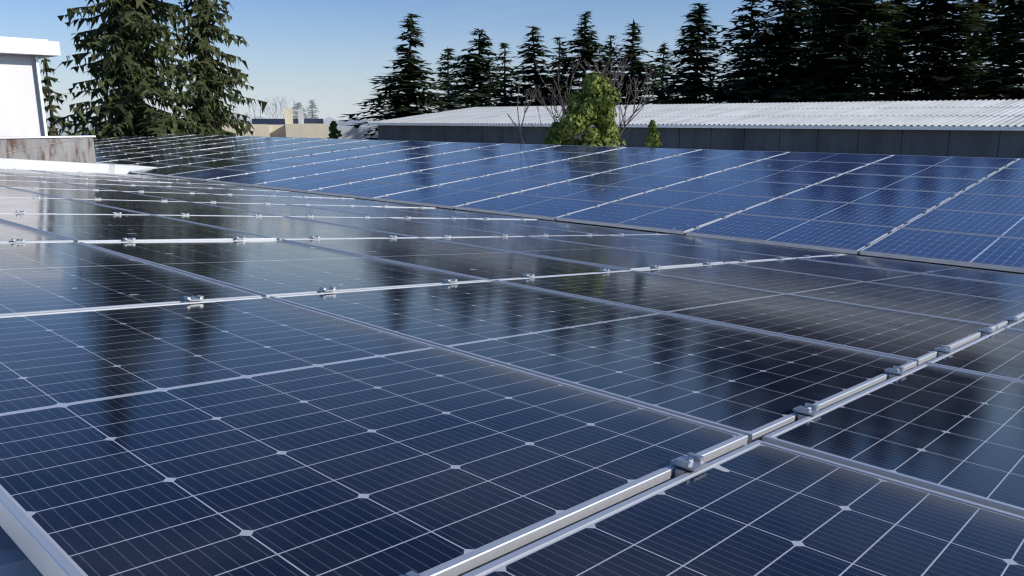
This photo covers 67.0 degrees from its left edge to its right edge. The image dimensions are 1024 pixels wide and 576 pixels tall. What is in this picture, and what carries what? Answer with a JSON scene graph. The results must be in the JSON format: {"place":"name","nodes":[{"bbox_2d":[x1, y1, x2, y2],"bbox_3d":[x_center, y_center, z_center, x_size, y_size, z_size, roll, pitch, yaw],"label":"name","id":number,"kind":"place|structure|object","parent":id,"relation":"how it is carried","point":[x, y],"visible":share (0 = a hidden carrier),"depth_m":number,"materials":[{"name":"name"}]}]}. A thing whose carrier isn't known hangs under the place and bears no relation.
{"place":"outdoors","nodes":[
{"label":"outdoors","id":0,"kind":"place"},
{"bbox_2d":[0,526,42,575],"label":"roof slope","id":1,"kind":"structure","parent":0,"point":[15,560],"depth_m":1.03,"materials":[{"name":"grey metal"}]},
{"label":"array rails","id":2,"kind":"object","parent":1,"relation":"on","visible":0},
{"bbox_2d":[0,168,1023,575],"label":"solar panels","id":3,"kind":"object","parent":2,"relation":"on","point":[392,406],"visible":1,"depth_m":1.64,"materials":[{"name":"blue glass"}]},
{"bbox_2d":[0,168,1019,575],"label":"panel clamps","id":4,"kind":"object","parent":3,"relation":"on","point":[690,462],"visible":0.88,"depth_m":2.46,"materials":[{"name":"silver metal"}]},
{"bbox_2d":[285,124,327,137],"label":"building wall","id":5,"kind":"structure","parent":0,"point":[306,130],"depth_m":55.00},
{"bbox_2d":[339,120,366,125],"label":"annex roof units","id":6,"kind":"object","parent":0,"point":[344,123],"visible":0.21,"depth_m":68.98},
{"bbox_2d":[0,0,1023,120],"label":"sky","id":7,"kind":"structure","parent":0,"point":[327,53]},
{"bbox_2d":[75,134,1023,274],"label":"mounting rail","id":8,"kind":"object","parent":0,"point":[646,231],"depth_m":8.87,"materials":[{"name":"silver metal"}]},
{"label":"array rails","id":9,"kind":"object","parent":8,"relation":"on","visible":0},
{"bbox_2d":[167,141,1023,272],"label":"solar panels","id":10,"kind":"object","parent":9,"relation":"on","point":[860,205],"visible":1,"depth_m":10.72,"materials":[{"name":"blue glass"}]},
{"bbox_2d":[176,141,1016,246],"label":"panel clamps","id":11,"kind":"object","parent":10,"relation":"on","point":[891,231],"visible":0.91,"depth_m":11.49,"materials":[{"name":"silver metal"}]},
{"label":"old array rails","id":12,"kind":"object","parent":8,"relation":"on","visible":0},
{"bbox_2d":[94,133,403,176],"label":"solar panels","id":13,"kind":"object","parent":12,"relation":"on","point":[160,149],"visible":0.56,"depth_m":21.64,"materials":[{"name":"blue glass"}]},
{"bbox_2d":[96,134,362,169],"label":"panel clamps","id":14,"kind":"object","parent":13,"relation":"on","point":[207,148],"visible":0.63,"depth_m":21.83,"materials":[{"name":"silver metal"}]},
{"label":"ground","id":15,"kind":"structure","parent":0,"visible":0},
{"bbox_2d":[0,54,44,136],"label":"stair tower walls","id":16,"kind":"structure","parent":15,"relation":"on","point":[20,110],"depth_m":20.59,"materials":[{"name":"white paint"}]},
{"bbox_2d":[0,37,60,58],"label":"roof overhang","id":17,"kind":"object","parent":16,"relation":"on","point":[41,48],"depth_m":20.25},
{"bbox_2d":[35,57,47,135],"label":"trim","id":18,"kind":"structure","parent":16,"relation":"attached to","point":[41,96],"depth_m":20.86,"materials":[{"name":"white metal"}]},
{"bbox_2d":[40,58,85,135],"bbox_3d":[-23.049,-6.111,39.518,3.354,11.476,3.262,-2,12,-10],"label":"spruce","id":19,"kind":"object","parent":15,"relation":"on","point":[51,119],"visible":0.31,"depth_m":38.68,"materials":[{"name":"green plant"}]},
{"bbox_2d":[54,0,234,139],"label":"spruce","id":20,"kind":"object","parent":15,"relation":"on","point":[129,67],"visible":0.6,"depth_m":30.84,"materials":[{"name":"green plant"}]},
{"bbox_2d":[154,0,266,135],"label":"spruce","id":21,"kind":"object","parent":15,"relation":"on","point":[208,77],"visible":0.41,"depth_m":33.94,"materials":[{"name":"green plant"}]},
{"bbox_2d":[46,112,384,135],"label":"distant tree belt","id":22,"kind":"object","parent":15,"relation":"on","point":[327,120],"visible":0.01,"depth_m":309.36,"materials":[{"name":"grey plant"}]},
{"bbox_2d":[222,124,269,136],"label":"building wall","id":23,"kind":"structure","parent":15,"relation":"on","point":[261,130],"depth_m":54.10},
{"bbox_2d":[269,124,285,136],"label":"building wall","id":24,"kind":"structure","parent":23,"relation":"attached to","point":[277,130],"depth_m":56.38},
{"bbox_2d":[252,119,323,124],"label":"building roof","id":25,"kind":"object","parent":23,"relation":"on","point":[281,121],"visible":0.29,"depth_m":59.99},
{"bbox_2d":[284,108,292,123],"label":"chimney","id":26,"kind":"object","parent":23,"relation":"on","point":[288,115],"visible":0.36,"depth_m":57.32,"materials":[{"name":"paint"}]},
{"bbox_2d":[298,108,303,123],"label":"chimney","id":27,"kind":"object","parent":23,"relation":"attached to","point":[300,116],"visible":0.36,"depth_m":58.49,"materials":[{"name":"grey paint"}]},
{"bbox_2d":[234,95,307,123],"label":"bare tree","id":28,"kind":"object","parent":15,"relation":"on","point":[269,109],"visible":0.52,"depth_m":103.79,"materials":[{"name":"plant"}]},
{"bbox_2d":[292,102,308,118],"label":"cedar","id":29,"kind":"object","parent":15,"relation":"on","point":[298,105],"visible":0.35,"depth_m":89.25,"materials":[{"name":"grey plant"}]},
{"bbox_2d":[306,100,318,118],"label":"cedar","id":30,"kind":"object","parent":15,"relation":"on","point":[312,105],"visible":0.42,"depth_m":94.41,"materials":[{"name":"grey plant"}]},
{"bbox_2d":[327,121,342,138],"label":"round shrub","id":31,"kind":"object","parent":15,"relation":"on","point":[335,133],"visible":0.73,"depth_m":53.37,"materials":[{"name":"green plant"}]},
{"bbox_2d":[327,126,377,139],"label":"grey annex","id":32,"kind":"object","parent":15,"relation":"on","point":[350,132],"visible":0.14,"depth_m":63.46,"materials":[{"name":"paint"}]},
{"bbox_2d":[341,13,454,139],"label":"conifer tree","id":33,"kind":"object","parent":15,"relation":"on","point":[408,74],"visible":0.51,"depth_m":42.17,"materials":[{"name":"green plant"}]},
{"bbox_2d":[425,47,474,111],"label":"conifer tree","id":34,"kind":"object","parent":15,"relation":"on","point":[447,79],"visible":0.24,"depth_m":57.48,"materials":[{"name":"green plant"}]},
{"bbox_2d":[436,28,517,109],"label":"conifer tree","id":35,"kind":"object","parent":15,"relation":"on","point":[475,69],"visible":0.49,"depth_m":49.72,"materials":[{"name":"green plant"}]},
{"bbox_2d":[483,42,532,106],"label":"conifer tree","id":36,"kind":"object","parent":15,"relation":"on","point":[504,46],"visible":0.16,"depth_m":59.63,"materials":[{"name":"green plant"}]},
{"bbox_2d":[493,25,570,106],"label":"conifer tree","id":37,"kind":"object","parent":15,"relation":"on","point":[534,79],"visible":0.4,"depth_m":51.56,"materials":[{"name":"green plant"}]},
{"bbox_2d":[526,37,580,105],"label":"conifer tree","id":38,"kind":"object","parent":15,"relation":"on","point":[554,64],"visible":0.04,"depth_m":57.41,"materials":[{"name":"green plant"}]},
{"bbox_2d":[548,11,612,105],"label":"conifer tree","id":39,"kind":"object","parent":15,"relation":"on","point":[583,42],"visible":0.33,"depth_m":49.47,"materials":[{"name":"green plant"}]},
{"bbox_2d":[507,43,658,143],"bbox_3d":[2.000,-1.606,21.654,3.813,10.298,3.795,5,13,20],"label":"bare tree","id":40,"kind":"object","parent":15,"relation":"on","point":[563,105],"visible":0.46,"depth_m":21.38,"materials":[{"name":"plant"}]},
{"bbox_2d":[541,71,625,146],"bbox_3d":[1.792,-0.658,19.584,2.115,9.328,2.423,-4,13,-18],"label":"leafy bush","id":41,"kind":"object","parent":15,"relation":"on","point":[592,104],"visible":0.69,"depth_m":18.65,"materials":[{"name":"green plant"}]},
{"bbox_2d":[593,35,634,103],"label":"conifer tree","id":42,"kind":"object","parent":15,"relation":"on","point":[609,46],"visible":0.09,"depth_m":57.04,"materials":[{"name":"green plant"}]},
{"bbox_2d":[601,18,668,104],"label":"conifer tree","id":43,"kind":"object","parent":15,"relation":"on","point":[636,68],"visible":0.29,"depth_m":47.32,"materials":[{"name":"green plant"}]},
{"bbox_2d":[645,120,662,147],"bbox_3d":[3.324,0.008,19.189,0.591,8.196,0.591,4,13,18],"label":"conifer","id":44,"kind":"object","parent":15,"relation":"on","point":[653,136],"visible":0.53,"depth_m":18.26,"materials":[{"name":"green plant"}]},
{"bbox_2d":[641,42,679,103],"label":"conifer tree","id":45,"kind":"object","parent":15,"relation":"on","point":[663,61],"visible":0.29,"depth_m":58.56,"materials":[{"name":"green plant"}]},
{"bbox_2d":[649,3,740,104],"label":"conifer tree","id":46,"kind":"object","parent":15,"relation":"on","point":[693,87],"visible":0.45,"depth_m":43.73,"materials":[{"name":"green plant"}]},
{"bbox_2d":[378,124,1023,158],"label":"shed wall panels","id":47,"kind":"object","parent":15,"relation":"on","point":[984,143],"depth_m":24.27,"materials":[{"name":"metal"}]},
{"bbox_2d":[368,115,1023,126],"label":"shed roof course","id":48,"kind":"object","parent":47,"relation":"on","point":[978,120],"visible":0.77,"depth_m":25.19,"materials":[{"name":"grey metal"}]},
{"bbox_2d":[368,123,1023,130],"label":"roof gutter","id":49,"kind":"object","parent":48,"relation":"attached to","point":[822,127],"visible":1,"depth_m":23.86,"materials":[{"name":"silver metal"}]},
{"bbox_2d":[408,106,1023,116],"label":"shed roof course","id":50,"kind":"object","parent":48,"relation":"on","point":[946,112],"visible":0.88,"depth_m":27.22,"materials":[{"name":"grey metal"}]},
{"bbox_2d":[443,99,1023,111],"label":"corrugated roof","id":51,"kind":"structure","parent":50,"relation":"on","point":[980,103],"depth_m":29.33,"materials":[{"name":"silver metal"}]},
{"bbox_2d":[512,99,1020,107],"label":"shed roof","id":52,"kind":"structure","parent":47,"relation":"on","point":[756,103],"depth_m":32.32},
{"bbox_2d":[700,0,776,103],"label":"conifer tree","id":53,"kind":"object","parent":15,"relation":"on","point":[745,34],"visible":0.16,"depth_m":53.12,"materials":[{"name":"green plant"}]},
{"bbox_2d":[696,0,849,103],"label":"conifer tree","id":54,"kind":"object","parent":15,"relation":"on","point":[770,83],"visible":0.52,"depth_m":42.30,"materials":[{"name":"green plant"}]},
{"bbox_2d":[760,0,890,98],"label":"conifer tree","id":55,"kind":"object","parent":15,"relation":"on","point":[812,3],"visible":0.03,"depth_m":53.34,"materials":[{"name":"green plant"}]},
{"bbox_2d":[771,0,918,102],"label":"conifer tree","id":56,"kind":"object","parent":15,"relation":"on","point":[847,40],"visible":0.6,"depth_m":39.55,"materials":[{"name":"green plant"}]},
{"bbox_2d":[842,0,973,101],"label":"conifer tree","id":57,"kind":"object","parent":15,"relation":"on","point":[898,3],"visible":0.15,"depth_m":48.80,"materials":[{"name":"green plant"}]},
{"bbox_2d":[871,0,997,101],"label":"conifer tree","id":58,"kind":"object","parent":15,"relation":"on","point":[936,79],"visible":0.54,"depth_m":40.31,"materials":[{"name":"green plant"}]},
{"bbox_2d":[917,0,1007,100],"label":"conifer tree","id":59,"kind":"object","parent":15,"relation":"on","point":[986,3],"visible":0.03,"depth_m":49.26,"materials":[{"name":"green plant"}]},
{"bbox_2d":[945,0,1023,100],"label":"conifer tree","id":60,"kind":"object","parent":15,"relation":"on","point":[1002,80],"visible":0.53,"depth_m":36.69,"materials":[{"name":"green plant"}]},
{"bbox_3d":[-8.114,1.215,16.941,46.000,6.797,29.000,11,17,41],"label":"factory","id":61,"kind":"object","parent":15,"relation":"on","visible":0},
{"bbox_2d":[0,137,95,162],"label":"parapet wall","id":62,"kind":"structure","parent":61,"relation":"on","point":[80,150],"depth_m":16.88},
{"bbox_2d":[0,138,83,154],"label":"parapet cable","id":63,"kind":"object","parent":62,"relation":"attached to","point":[42,145],"visible":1,"depth_m":16.73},
{"bbox_2d":[0,135,95,138],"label":"cap","id":64,"kind":"object","parent":62,"relation":"on","point":[46,136],"visible":1,"depth_m":16.74,"materials":[{"name":"grey metal"}]},
{"bbox_2d":[0,158,156,174],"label":"roof ledge","id":65,"kind":"object","parent":61,"relation":"on","point":[10,163],"visible":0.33,"depth_m":16.71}
]}

